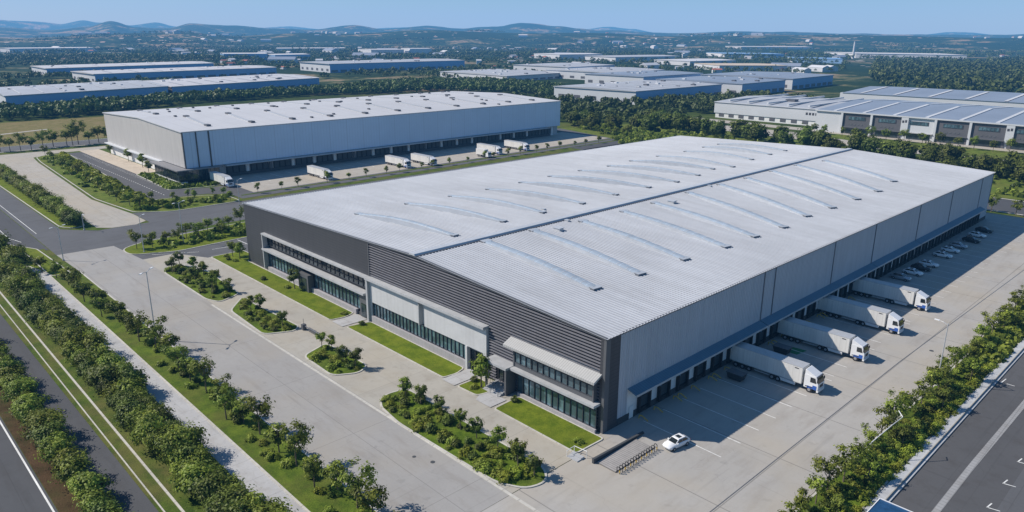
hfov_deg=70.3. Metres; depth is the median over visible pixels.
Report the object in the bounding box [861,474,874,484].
shrub
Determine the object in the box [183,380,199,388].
shrub
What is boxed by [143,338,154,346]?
shrub
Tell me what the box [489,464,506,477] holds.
shrub
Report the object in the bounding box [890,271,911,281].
parked car
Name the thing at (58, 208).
hedge tree
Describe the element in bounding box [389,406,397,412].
shrub
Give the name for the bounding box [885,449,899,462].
shrub
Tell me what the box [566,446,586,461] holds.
garden steps
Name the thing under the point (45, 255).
kerb
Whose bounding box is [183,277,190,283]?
shrub
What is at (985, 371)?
shrub
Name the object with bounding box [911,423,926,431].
shrub
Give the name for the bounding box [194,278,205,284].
shrub
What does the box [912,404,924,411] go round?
shrub
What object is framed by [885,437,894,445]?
shrub
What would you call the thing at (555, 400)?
window
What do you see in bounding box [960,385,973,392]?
shrub
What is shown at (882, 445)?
shrub
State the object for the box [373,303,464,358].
window
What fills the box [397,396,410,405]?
shrub
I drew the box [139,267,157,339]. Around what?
street lamp
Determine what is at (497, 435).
round tree
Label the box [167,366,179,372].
shrub
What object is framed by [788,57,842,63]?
distant hall
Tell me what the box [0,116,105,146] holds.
dry field
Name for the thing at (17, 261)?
hedge tree
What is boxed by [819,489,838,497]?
shrub
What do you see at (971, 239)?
parked car
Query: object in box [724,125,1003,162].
street
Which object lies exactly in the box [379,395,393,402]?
shrub
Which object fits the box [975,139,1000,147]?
window
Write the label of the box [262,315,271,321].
shrub
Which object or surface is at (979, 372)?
shrub
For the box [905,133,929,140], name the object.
window
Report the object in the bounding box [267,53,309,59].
blue warehouse
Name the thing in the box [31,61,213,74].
blue warehouse
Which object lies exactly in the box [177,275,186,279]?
shrub
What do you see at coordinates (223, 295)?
shrub
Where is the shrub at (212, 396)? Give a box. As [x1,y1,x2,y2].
[208,393,219,400]
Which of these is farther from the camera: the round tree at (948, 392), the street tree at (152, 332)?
the street tree at (152, 332)
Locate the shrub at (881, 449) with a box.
[867,445,887,453]
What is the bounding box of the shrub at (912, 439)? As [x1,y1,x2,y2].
[910,438,922,449]
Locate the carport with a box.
[867,498,911,511]
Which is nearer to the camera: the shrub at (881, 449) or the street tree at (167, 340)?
the shrub at (881, 449)
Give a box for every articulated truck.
[209,171,233,186]
[307,165,332,179]
[385,155,410,167]
[411,153,436,165]
[477,143,502,154]
[504,140,529,150]
[730,342,824,392]
[777,316,869,360]
[817,294,904,333]
[852,277,930,310]
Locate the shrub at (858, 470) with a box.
[852,468,862,476]
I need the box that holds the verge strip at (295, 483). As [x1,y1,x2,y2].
[40,249,375,511]
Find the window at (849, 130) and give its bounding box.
[845,127,866,133]
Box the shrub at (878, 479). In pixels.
[871,475,885,487]
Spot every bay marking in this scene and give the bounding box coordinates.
[243,136,569,182]
[644,222,1019,456]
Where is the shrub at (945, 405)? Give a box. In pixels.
[940,403,956,410]
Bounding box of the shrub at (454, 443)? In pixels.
[450,438,460,447]
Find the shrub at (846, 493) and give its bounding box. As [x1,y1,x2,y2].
[839,488,855,498]
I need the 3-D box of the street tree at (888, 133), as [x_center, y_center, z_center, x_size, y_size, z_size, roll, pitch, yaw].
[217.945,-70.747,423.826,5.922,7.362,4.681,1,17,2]
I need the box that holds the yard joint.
[710,270,1023,511]
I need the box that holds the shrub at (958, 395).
[953,393,965,402]
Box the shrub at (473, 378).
[469,375,477,381]
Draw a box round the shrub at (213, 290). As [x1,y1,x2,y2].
[210,288,217,293]
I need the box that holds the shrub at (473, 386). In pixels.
[469,382,477,389]
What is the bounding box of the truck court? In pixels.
[230,132,604,191]
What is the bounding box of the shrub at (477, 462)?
[469,456,491,469]
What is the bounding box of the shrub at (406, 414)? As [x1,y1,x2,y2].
[402,411,410,418]
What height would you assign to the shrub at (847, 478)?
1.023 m
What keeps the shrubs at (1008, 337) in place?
on the planted bank at (909, 416)
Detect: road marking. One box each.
[0,205,34,241]
[0,421,54,511]
[931,400,1023,511]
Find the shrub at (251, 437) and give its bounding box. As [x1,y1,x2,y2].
[243,433,257,442]
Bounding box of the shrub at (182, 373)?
[179,369,188,376]
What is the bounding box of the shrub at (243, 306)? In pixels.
[238,304,248,309]
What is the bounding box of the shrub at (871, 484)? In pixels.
[862,481,876,488]
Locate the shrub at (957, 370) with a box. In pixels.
[952,367,964,373]
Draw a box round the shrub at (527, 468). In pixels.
[518,461,532,472]
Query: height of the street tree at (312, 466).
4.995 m
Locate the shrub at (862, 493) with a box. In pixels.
[850,488,871,501]
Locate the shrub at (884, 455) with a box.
[877,451,890,463]
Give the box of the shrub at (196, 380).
[192,377,200,383]
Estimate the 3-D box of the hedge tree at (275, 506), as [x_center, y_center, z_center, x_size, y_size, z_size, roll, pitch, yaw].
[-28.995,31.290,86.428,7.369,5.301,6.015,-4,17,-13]
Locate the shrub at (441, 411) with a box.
[433,407,448,415]
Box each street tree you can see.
[3,137,14,151]
[11,132,28,149]
[24,135,36,149]
[31,129,48,144]
[31,256,47,272]
[39,145,48,155]
[44,129,58,146]
[48,259,63,277]
[56,155,65,161]
[57,266,75,280]
[58,129,72,145]
[60,268,82,292]
[62,124,78,145]
[66,119,85,143]
[69,280,91,301]
[71,162,81,173]
[83,131,94,143]
[85,288,108,302]
[88,296,108,316]
[89,125,103,142]
[92,175,102,184]
[100,126,106,136]
[103,183,113,195]
[105,300,126,321]
[108,187,121,200]
[114,309,133,327]
[120,309,147,341]
[121,191,133,205]
[127,229,145,247]
[132,193,145,207]
[140,314,168,351]
[144,231,156,246]
[157,330,179,352]
[158,344,189,367]
[160,230,171,240]
[170,227,183,237]
[174,356,199,380]
[176,221,192,238]
[187,354,215,392]
[188,221,205,234]
[202,218,213,230]
[209,373,234,403]
[211,382,240,419]
[213,217,225,226]
[214,222,227,231]
[224,215,233,224]
[229,395,251,423]
[230,205,243,222]
[238,392,275,434]
[262,422,290,451]
[276,417,313,466]
[300,454,324,487]
[319,458,347,489]
[334,455,377,508]
[348,484,389,511]
[581,119,587,125]
[606,121,615,128]
[624,124,632,131]
[777,501,811,511]
[792,487,813,510]
[804,473,830,503]
[810,454,848,489]
[811,123,819,128]
[831,442,864,481]
[850,435,876,463]
[860,422,890,447]
[865,125,876,134]
[872,405,901,433]
[881,128,891,140]
[881,387,916,424]
[893,388,920,416]
[899,129,911,140]
[911,377,935,403]
[918,132,928,142]
[921,369,947,393]
[926,365,953,387]
[935,132,945,145]
[935,354,956,367]
[945,345,970,367]
[953,137,962,142]
[961,341,980,358]
[969,135,978,149]
[970,334,986,346]
[973,322,992,336]
[980,311,1005,330]
[989,140,997,151]
[989,194,1001,211]
[992,308,1017,326]
[1000,303,1013,314]
[1006,138,1018,147]
[1008,289,1023,309]
[1010,199,1023,215]
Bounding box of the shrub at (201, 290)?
[198,288,207,293]
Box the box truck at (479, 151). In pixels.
[476,148,491,157]
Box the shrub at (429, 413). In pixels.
[425,410,434,415]
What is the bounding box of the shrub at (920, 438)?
[914,434,929,444]
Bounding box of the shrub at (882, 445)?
[876,443,893,450]
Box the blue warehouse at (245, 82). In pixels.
[146,74,318,93]
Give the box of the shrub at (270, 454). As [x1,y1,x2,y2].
[264,450,280,460]
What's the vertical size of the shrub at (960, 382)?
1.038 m
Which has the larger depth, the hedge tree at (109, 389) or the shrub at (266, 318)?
the shrub at (266, 318)
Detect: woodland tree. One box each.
[562,109,579,125]
[576,110,591,125]
[586,111,602,126]
[602,114,613,125]
[609,114,622,126]
[629,113,645,126]
[637,113,660,130]
[643,106,657,116]
[652,109,665,122]
[659,113,673,129]
[668,114,690,130]
[672,110,689,119]
[686,115,701,131]
[700,117,715,133]
[707,120,728,134]
[729,119,748,135]
[740,122,754,138]
[746,122,769,139]
[771,124,789,140]
[776,130,794,143]
[794,123,815,145]
[809,129,833,146]
[821,135,845,147]
[844,127,869,150]
[858,134,882,152]
[877,138,902,155]
[894,145,912,157]
[898,139,919,158]
[918,140,944,160]
[919,149,939,161]
[935,141,969,162]
[940,156,961,166]
[958,152,978,168]
[971,152,1002,170]
[992,161,1011,177]
[1000,149,1023,173]
[1011,160,1023,182]
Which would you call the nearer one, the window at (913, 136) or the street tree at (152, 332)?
the street tree at (152, 332)
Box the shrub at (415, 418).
[408,414,423,424]
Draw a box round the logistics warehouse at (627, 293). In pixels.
[242,136,995,433]
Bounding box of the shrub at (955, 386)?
[950,383,960,391]
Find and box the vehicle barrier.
[301,321,318,334]
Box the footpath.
[26,266,305,511]
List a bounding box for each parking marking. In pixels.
[76,155,163,194]
[987,458,1023,510]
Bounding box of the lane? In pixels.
[143,254,608,492]
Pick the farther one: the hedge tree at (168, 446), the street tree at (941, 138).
the street tree at (941, 138)
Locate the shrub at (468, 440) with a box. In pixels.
[464,436,472,443]
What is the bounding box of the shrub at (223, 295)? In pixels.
[221,292,230,297]
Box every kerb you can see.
[0,186,84,227]
[0,291,184,511]
[0,305,164,511]
[13,245,69,275]
[25,253,309,511]
[36,154,238,211]
[80,271,378,511]
[123,222,245,254]
[136,172,217,189]
[165,264,237,301]
[211,250,352,319]
[211,304,539,511]
[231,298,298,333]
[305,344,366,375]
[347,322,462,376]
[380,389,546,487]
[458,378,487,394]
[495,397,602,452]
[795,327,1018,511]
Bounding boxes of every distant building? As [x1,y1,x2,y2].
[78,32,91,34]
[174,49,187,53]
[225,62,235,65]
[257,51,273,53]
[260,39,270,41]
[267,56,297,62]
[322,48,338,52]
[352,52,379,58]
[640,63,659,68]
[712,68,721,72]
[751,33,763,35]
[771,63,801,69]
[792,67,810,72]
[807,65,830,71]
[826,65,837,70]
[832,55,846,58]
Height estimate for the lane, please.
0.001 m
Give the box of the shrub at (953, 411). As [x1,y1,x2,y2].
[944,407,960,415]
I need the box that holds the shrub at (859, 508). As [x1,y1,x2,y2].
[851,504,864,511]
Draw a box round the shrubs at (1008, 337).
[970,303,1023,362]
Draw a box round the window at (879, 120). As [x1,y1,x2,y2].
[878,119,896,123]
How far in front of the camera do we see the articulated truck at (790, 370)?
127.05 m
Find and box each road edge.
[8,138,104,151]
[987,197,1021,214]
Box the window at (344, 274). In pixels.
[267,238,364,287]
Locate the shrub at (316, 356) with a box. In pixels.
[307,351,322,361]
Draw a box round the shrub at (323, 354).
[317,349,329,357]
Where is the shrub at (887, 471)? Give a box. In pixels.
[883,469,897,478]
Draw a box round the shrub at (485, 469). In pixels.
[475,460,493,474]
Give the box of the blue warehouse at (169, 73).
[70,65,276,81]
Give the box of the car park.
[996,469,1023,511]
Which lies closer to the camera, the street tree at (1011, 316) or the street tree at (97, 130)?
the street tree at (1011, 316)
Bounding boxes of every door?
[299,276,306,290]
[361,303,366,317]
[470,348,482,367]
[498,368,503,380]
[629,405,632,418]
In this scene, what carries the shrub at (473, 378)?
on the lawn at (479, 390)
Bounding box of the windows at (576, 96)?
[558,94,628,100]
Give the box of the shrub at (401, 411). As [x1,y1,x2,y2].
[396,408,406,415]
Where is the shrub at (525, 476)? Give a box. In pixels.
[521,472,528,479]
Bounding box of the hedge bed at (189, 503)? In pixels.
[0,281,241,511]
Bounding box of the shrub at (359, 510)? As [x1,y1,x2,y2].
[356,508,370,511]
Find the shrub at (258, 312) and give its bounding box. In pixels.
[255,309,265,314]
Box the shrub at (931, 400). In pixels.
[925,399,938,402]
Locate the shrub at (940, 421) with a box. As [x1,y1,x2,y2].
[934,418,946,424]
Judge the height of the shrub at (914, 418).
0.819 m
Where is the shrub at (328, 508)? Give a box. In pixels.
[322,504,336,511]
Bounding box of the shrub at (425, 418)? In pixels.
[418,415,432,423]
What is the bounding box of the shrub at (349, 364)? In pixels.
[345,360,354,369]
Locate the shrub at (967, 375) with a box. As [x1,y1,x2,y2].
[963,373,972,378]
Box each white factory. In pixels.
[300,59,464,72]
[440,69,558,79]
[513,63,614,70]
[546,67,664,79]
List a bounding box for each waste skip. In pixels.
[726,368,747,381]
[772,342,792,354]
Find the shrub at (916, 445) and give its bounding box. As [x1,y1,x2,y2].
[910,440,923,451]
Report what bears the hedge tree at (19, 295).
on the hedge bed at (189, 503)
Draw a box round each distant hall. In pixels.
[0,47,93,52]
[276,47,344,51]
[358,49,403,53]
[401,48,431,53]
[534,53,602,58]
[585,55,678,61]
[654,58,735,65]
[694,63,786,70]
[706,52,783,57]
[725,46,811,49]
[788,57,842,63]
[825,52,966,58]
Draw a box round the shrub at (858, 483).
[850,479,862,489]
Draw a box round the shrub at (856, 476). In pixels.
[849,472,859,479]
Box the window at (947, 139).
[938,136,963,143]
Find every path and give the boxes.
[333,314,365,325]
[443,368,475,384]
[476,392,504,406]
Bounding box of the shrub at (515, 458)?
[511,453,524,462]
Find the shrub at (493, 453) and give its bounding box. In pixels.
[485,448,504,459]
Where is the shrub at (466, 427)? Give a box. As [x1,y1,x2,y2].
[464,424,469,431]
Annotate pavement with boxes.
[862,339,1023,511]
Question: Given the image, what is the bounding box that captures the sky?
[0,0,1023,34]
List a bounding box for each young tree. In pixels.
[159,198,166,206]
[191,190,197,196]
[294,177,301,183]
[324,170,329,178]
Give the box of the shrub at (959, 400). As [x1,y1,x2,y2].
[952,397,963,404]
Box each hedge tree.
[0,164,12,177]
[0,166,17,176]
[0,229,17,247]
[0,235,13,251]
[0,244,33,264]
[0,252,26,264]
[0,260,21,279]
[0,269,20,284]
[0,339,11,351]
[0,344,11,354]
[0,352,15,359]
[0,354,25,375]
[0,364,25,384]
[0,371,30,391]
[0,374,40,401]
[1,271,22,287]
[2,169,17,182]
[3,271,30,299]
[4,171,17,181]
[5,174,26,185]
[5,242,27,254]
[5,391,50,418]
[8,257,27,265]
[9,396,43,424]
[11,286,28,303]
[11,390,29,403]
[12,265,42,277]
[13,179,24,190]
[13,264,38,280]
[15,178,31,189]
[15,288,36,311]
[17,405,70,443]
[18,285,47,309]
[19,406,53,428]
[20,183,28,195]
[21,275,44,290]
[23,182,44,201]
[24,298,41,314]
[24,300,53,324]
[26,415,71,447]
[29,187,55,205]
[33,435,76,464]
[35,307,61,330]
[38,292,61,304]
[39,289,56,300]
[39,316,62,336]
[39,429,76,449]
[41,295,65,311]
[41,318,71,338]
[42,194,65,209]
[46,303,68,310]
[47,200,63,213]
[47,303,75,318]
[47,319,80,341]
[47,448,93,483]
[48,445,79,473]
[53,322,77,345]
[54,203,70,212]
[54,205,74,221]
[58,208,80,223]
[58,327,84,348]
[59,339,84,363]
[60,307,82,323]
[64,209,86,226]
[64,314,87,328]
[64,466,116,504]
[66,346,86,367]
[67,471,95,489]
[71,485,118,511]
[72,349,93,367]
[73,329,109,352]
[73,355,97,377]
[76,322,96,335]
[81,360,119,395]
[82,326,103,345]
[82,364,98,385]
[82,496,125,511]
[83,340,118,364]
[95,349,128,366]
[97,373,118,392]
[100,380,120,399]
[103,390,125,410]
[105,503,125,511]
[110,397,159,428]
[111,361,133,380]
[112,372,147,398]
[113,387,141,412]
[114,359,149,391]
[124,405,148,432]
[127,410,169,449]
[129,384,157,404]
[131,410,163,436]
[136,393,156,405]
[142,421,170,458]
[146,400,165,412]
[148,400,178,421]
[151,424,193,465]
[162,422,185,434]
[163,417,182,428]
[166,443,192,476]
[167,419,209,448]
[168,456,205,482]
[168,457,220,499]
[173,439,211,458]
[188,465,230,503]
[189,445,216,467]
[199,494,222,511]
[202,462,225,476]
[202,479,243,511]
[216,472,250,495]
[223,492,253,511]
[227,481,256,507]
[231,487,278,511]
[246,494,298,511]
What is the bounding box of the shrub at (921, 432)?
[914,428,927,436]
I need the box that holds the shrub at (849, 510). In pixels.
[839,506,854,511]
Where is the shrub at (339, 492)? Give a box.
[327,484,344,497]
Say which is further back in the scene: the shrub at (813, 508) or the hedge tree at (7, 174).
the hedge tree at (7, 174)
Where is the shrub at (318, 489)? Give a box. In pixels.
[312,486,326,495]
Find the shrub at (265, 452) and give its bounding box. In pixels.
[259,447,275,455]
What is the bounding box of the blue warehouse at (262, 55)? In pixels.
[220,53,267,59]
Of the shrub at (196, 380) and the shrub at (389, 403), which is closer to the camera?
the shrub at (389, 403)
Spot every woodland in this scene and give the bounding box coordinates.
[0,29,1023,61]
[0,43,850,86]
[0,75,564,118]
[510,89,816,119]
[868,57,1023,92]
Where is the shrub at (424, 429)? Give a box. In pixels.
[422,419,433,430]
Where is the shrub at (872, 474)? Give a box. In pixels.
[865,469,877,477]
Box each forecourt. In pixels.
[81,149,154,173]
[695,117,1023,152]
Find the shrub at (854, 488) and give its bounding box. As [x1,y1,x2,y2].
[842,484,859,497]
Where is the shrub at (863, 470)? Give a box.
[854,463,868,474]
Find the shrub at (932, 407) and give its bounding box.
[926,403,936,412]
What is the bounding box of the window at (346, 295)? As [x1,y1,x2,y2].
[314,274,359,308]
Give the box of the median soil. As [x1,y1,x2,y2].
[0,385,84,511]
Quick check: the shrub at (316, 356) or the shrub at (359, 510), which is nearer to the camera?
the shrub at (359, 510)
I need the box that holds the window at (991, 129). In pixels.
[978,126,999,131]
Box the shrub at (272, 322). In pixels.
[267,320,278,327]
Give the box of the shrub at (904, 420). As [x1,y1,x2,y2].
[899,418,911,423]
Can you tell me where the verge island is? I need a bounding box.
[0,178,82,227]
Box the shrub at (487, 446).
[484,443,494,449]
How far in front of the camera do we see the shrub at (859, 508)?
92.25 m
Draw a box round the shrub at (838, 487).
[829,482,845,493]
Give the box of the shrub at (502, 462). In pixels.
[495,459,506,465]
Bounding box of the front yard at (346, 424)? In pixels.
[57,246,511,511]
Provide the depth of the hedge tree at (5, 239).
189.62 m
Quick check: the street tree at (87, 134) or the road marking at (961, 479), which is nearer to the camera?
the road marking at (961, 479)
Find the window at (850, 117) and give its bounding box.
[848,116,865,120]
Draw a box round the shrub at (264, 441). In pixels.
[257,438,269,446]
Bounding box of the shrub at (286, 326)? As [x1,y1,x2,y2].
[282,324,291,330]
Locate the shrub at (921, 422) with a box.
[917,419,928,428]
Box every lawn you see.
[15,246,63,274]
[125,222,246,253]
[166,265,236,300]
[213,251,351,318]
[233,298,296,332]
[307,346,364,373]
[349,322,461,375]
[382,390,544,485]
[459,379,486,393]
[496,397,600,451]
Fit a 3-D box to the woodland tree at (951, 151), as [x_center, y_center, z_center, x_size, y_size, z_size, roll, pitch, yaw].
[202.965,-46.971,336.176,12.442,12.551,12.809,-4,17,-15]
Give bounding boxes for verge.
[0,144,107,154]
[242,138,612,195]
[827,133,1023,159]
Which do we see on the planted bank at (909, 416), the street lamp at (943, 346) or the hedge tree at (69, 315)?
the street lamp at (943, 346)
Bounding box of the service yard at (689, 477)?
[482,215,1023,511]
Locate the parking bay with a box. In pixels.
[145,238,247,256]
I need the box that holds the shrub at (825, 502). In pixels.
[816,498,831,508]
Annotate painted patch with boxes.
[790,347,805,354]
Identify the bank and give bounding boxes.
[561,124,1023,199]
[801,327,1022,511]
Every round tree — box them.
[123,148,131,160]
[136,153,146,166]
[144,161,152,170]
[164,256,177,272]
[171,251,183,263]
[186,256,197,264]
[186,265,199,279]
[198,261,208,274]
[205,273,218,286]
[209,269,220,283]
[222,278,233,291]
[225,241,236,255]
[233,242,245,257]
[244,295,254,306]
[253,293,265,309]
[275,310,287,325]
[286,268,298,288]
[315,332,326,347]
[325,334,336,347]
[333,344,348,361]
[348,347,362,365]
[397,376,413,396]
[413,384,427,404]
[433,395,445,414]
[451,408,467,429]
[467,416,484,437]
[469,354,492,386]
[489,424,508,449]
[507,438,527,464]
[526,452,544,476]
[829,491,850,511]
[860,452,883,475]
[895,424,914,442]
[934,387,957,409]
[964,357,985,380]
[984,341,997,352]
[1013,316,1023,325]
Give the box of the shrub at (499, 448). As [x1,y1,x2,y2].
[489,445,504,452]
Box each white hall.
[714,94,863,125]
[840,86,1023,107]
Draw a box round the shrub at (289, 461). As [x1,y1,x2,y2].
[279,456,294,469]
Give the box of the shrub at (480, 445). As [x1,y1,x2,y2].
[474,441,485,450]
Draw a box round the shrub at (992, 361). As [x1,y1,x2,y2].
[985,358,998,367]
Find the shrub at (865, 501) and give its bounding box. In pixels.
[858,495,873,507]
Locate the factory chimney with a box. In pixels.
[852,42,855,58]
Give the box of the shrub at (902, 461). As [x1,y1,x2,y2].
[898,458,909,464]
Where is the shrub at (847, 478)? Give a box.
[845,474,854,482]
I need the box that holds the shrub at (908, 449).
[901,443,917,456]
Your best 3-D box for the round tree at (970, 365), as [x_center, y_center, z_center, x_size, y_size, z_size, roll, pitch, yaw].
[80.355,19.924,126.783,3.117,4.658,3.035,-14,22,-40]
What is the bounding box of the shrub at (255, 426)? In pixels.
[252,421,264,430]
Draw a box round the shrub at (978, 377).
[969,373,983,382]
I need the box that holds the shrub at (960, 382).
[954,380,965,386]
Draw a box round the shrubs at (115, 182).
[51,151,160,204]
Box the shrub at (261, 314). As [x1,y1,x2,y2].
[257,311,266,316]
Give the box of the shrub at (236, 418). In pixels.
[230,413,242,423]
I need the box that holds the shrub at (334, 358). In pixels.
[328,355,342,362]
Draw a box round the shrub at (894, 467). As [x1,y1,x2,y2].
[888,461,904,472]
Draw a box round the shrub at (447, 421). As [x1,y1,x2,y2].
[441,415,451,425]
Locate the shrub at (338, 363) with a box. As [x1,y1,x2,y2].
[334,359,345,366]
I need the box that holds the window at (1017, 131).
[1016,130,1023,133]
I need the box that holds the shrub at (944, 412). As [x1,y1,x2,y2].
[933,408,952,418]
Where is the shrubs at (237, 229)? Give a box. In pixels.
[42,155,246,248]
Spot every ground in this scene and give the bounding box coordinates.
[0,50,1021,156]
[0,123,1023,511]
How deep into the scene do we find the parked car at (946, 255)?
199.44 m
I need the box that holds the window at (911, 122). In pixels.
[910,121,928,125]
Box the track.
[1,129,45,134]
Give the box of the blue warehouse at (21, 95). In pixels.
[0,80,168,105]
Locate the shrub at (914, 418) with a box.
[912,414,920,421]
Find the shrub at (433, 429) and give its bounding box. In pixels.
[424,421,437,433]
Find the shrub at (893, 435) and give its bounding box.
[886,429,897,438]
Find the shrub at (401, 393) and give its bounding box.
[397,389,407,396]
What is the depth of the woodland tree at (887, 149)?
357.54 m
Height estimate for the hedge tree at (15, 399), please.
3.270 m
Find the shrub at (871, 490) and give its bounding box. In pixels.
[862,485,878,497]
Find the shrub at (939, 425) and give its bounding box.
[928,420,943,429]
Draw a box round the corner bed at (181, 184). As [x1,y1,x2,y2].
[137,172,218,189]
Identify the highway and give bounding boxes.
[0,314,157,511]
[0,417,57,511]
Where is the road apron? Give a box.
[117,227,246,258]
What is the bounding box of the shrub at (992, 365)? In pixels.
[986,362,997,368]
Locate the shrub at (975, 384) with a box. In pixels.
[966,380,979,388]
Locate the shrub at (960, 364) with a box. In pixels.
[956,362,964,367]
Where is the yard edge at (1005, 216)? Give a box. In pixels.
[986,212,1023,220]
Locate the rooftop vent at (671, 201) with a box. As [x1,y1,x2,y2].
[667,199,676,203]
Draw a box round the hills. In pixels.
[0,20,1023,58]
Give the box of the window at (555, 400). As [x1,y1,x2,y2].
[517,374,596,428]
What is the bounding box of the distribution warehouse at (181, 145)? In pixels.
[102,91,560,183]
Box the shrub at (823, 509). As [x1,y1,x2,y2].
[815,506,834,511]
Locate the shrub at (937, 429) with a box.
[927,425,939,431]
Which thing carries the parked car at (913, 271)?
on the service yard at (689, 477)
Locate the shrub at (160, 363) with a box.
[154,359,166,366]
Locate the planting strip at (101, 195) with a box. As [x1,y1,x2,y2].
[37,154,237,211]
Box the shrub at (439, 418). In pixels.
[435,415,442,422]
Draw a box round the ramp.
[597,439,653,472]
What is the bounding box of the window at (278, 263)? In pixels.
[268,253,302,278]
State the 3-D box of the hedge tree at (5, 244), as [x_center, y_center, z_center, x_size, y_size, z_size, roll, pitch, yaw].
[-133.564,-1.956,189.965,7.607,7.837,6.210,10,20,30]
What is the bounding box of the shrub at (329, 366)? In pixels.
[325,363,337,371]
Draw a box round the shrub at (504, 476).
[496,468,514,484]
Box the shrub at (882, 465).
[872,461,885,472]
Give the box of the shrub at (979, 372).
[970,369,982,375]
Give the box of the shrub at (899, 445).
[890,437,904,450]
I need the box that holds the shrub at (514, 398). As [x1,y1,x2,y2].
[510,395,518,401]
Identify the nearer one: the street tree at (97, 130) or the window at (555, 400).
the window at (555, 400)
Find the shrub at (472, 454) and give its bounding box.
[467,449,478,460]
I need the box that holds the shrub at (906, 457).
[897,452,911,459]
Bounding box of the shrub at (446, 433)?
[436,428,452,438]
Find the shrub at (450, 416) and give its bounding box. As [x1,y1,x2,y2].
[442,411,454,422]
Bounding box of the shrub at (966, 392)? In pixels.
[959,389,970,395]
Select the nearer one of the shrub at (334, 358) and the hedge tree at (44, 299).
the shrub at (334, 358)
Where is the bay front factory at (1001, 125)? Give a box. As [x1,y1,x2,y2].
[814,99,1023,150]
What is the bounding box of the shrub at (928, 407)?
[917,403,930,412]
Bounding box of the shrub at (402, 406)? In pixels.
[396,404,407,409]
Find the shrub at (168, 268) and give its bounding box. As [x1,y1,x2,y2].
[164,266,173,271]
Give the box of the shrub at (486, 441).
[483,437,490,443]
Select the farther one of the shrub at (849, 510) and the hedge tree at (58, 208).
the hedge tree at (58, 208)
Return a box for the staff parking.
[68,152,249,198]
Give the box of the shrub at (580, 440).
[573,436,583,445]
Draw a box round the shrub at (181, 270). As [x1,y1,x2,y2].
[177,267,185,273]
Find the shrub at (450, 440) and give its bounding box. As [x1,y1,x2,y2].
[445,435,457,444]
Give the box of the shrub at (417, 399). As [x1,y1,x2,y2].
[414,395,426,403]
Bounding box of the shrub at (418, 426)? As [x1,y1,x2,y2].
[411,421,425,432]
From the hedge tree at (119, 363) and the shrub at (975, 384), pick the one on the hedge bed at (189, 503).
the hedge tree at (119, 363)
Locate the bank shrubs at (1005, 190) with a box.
[599,125,1023,197]
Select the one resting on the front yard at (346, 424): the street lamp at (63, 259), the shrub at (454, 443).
the street lamp at (63, 259)
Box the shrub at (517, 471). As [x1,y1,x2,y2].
[507,464,525,481]
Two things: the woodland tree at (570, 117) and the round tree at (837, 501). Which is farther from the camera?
the woodland tree at (570, 117)
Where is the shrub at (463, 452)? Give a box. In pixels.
[458,446,470,459]
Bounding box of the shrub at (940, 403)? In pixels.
[934,401,944,406]
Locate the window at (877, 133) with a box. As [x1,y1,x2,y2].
[874,130,896,137]
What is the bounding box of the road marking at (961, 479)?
[931,400,1023,511]
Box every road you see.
[0,139,107,152]
[0,144,617,254]
[0,145,145,227]
[0,210,48,249]
[233,128,614,197]
[572,141,1023,214]
[891,353,1023,511]
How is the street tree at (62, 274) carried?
on the verge strip at (295, 483)
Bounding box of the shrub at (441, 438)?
[436,434,446,442]
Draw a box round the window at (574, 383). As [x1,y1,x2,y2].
[514,351,592,396]
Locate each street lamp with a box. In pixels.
[49,224,65,260]
[139,214,144,251]
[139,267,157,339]
[172,200,184,242]
[868,410,902,449]
[934,318,948,385]
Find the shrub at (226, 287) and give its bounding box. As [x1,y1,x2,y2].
[222,285,232,290]
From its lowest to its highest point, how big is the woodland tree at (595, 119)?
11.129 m
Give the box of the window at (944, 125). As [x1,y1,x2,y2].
[943,124,963,128]
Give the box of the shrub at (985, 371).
[979,368,989,374]
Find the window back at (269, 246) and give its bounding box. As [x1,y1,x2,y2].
[269,246,365,309]
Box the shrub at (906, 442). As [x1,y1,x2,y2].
[902,439,912,447]
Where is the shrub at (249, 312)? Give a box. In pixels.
[245,310,252,315]
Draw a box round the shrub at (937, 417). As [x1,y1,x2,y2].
[932,413,947,424]
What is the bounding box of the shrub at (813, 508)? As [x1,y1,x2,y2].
[806,505,819,511]
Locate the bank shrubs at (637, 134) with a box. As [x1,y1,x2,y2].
[579,124,676,141]
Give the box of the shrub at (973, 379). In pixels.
[967,376,981,384]
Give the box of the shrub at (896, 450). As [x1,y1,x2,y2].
[883,444,898,454]
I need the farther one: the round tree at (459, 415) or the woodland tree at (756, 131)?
the woodland tree at (756, 131)
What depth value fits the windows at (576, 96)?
677.82 m
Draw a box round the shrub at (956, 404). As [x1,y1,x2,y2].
[948,400,959,408]
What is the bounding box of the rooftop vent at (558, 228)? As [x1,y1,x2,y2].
[552,226,563,230]
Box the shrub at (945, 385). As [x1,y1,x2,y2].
[941,382,953,388]
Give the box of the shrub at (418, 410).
[412,406,426,415]
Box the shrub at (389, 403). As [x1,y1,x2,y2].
[381,398,396,407]
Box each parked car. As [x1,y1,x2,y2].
[662,433,690,451]
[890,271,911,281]
[902,267,923,275]
[910,262,931,271]
[918,259,938,267]
[933,250,952,258]
[940,245,959,253]
[948,241,967,248]
[962,236,980,243]
[968,231,986,237]
[975,226,992,233]
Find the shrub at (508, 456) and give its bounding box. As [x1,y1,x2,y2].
[505,452,514,459]
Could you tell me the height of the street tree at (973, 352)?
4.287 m
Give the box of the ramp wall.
[592,431,643,463]
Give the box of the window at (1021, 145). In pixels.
[1010,143,1023,149]
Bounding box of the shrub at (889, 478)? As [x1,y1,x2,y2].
[880,472,895,480]
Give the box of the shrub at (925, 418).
[916,416,931,425]
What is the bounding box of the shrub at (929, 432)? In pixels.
[926,428,938,436]
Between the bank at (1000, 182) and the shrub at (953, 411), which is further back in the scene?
the bank at (1000, 182)
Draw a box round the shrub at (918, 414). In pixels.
[913,410,928,417]

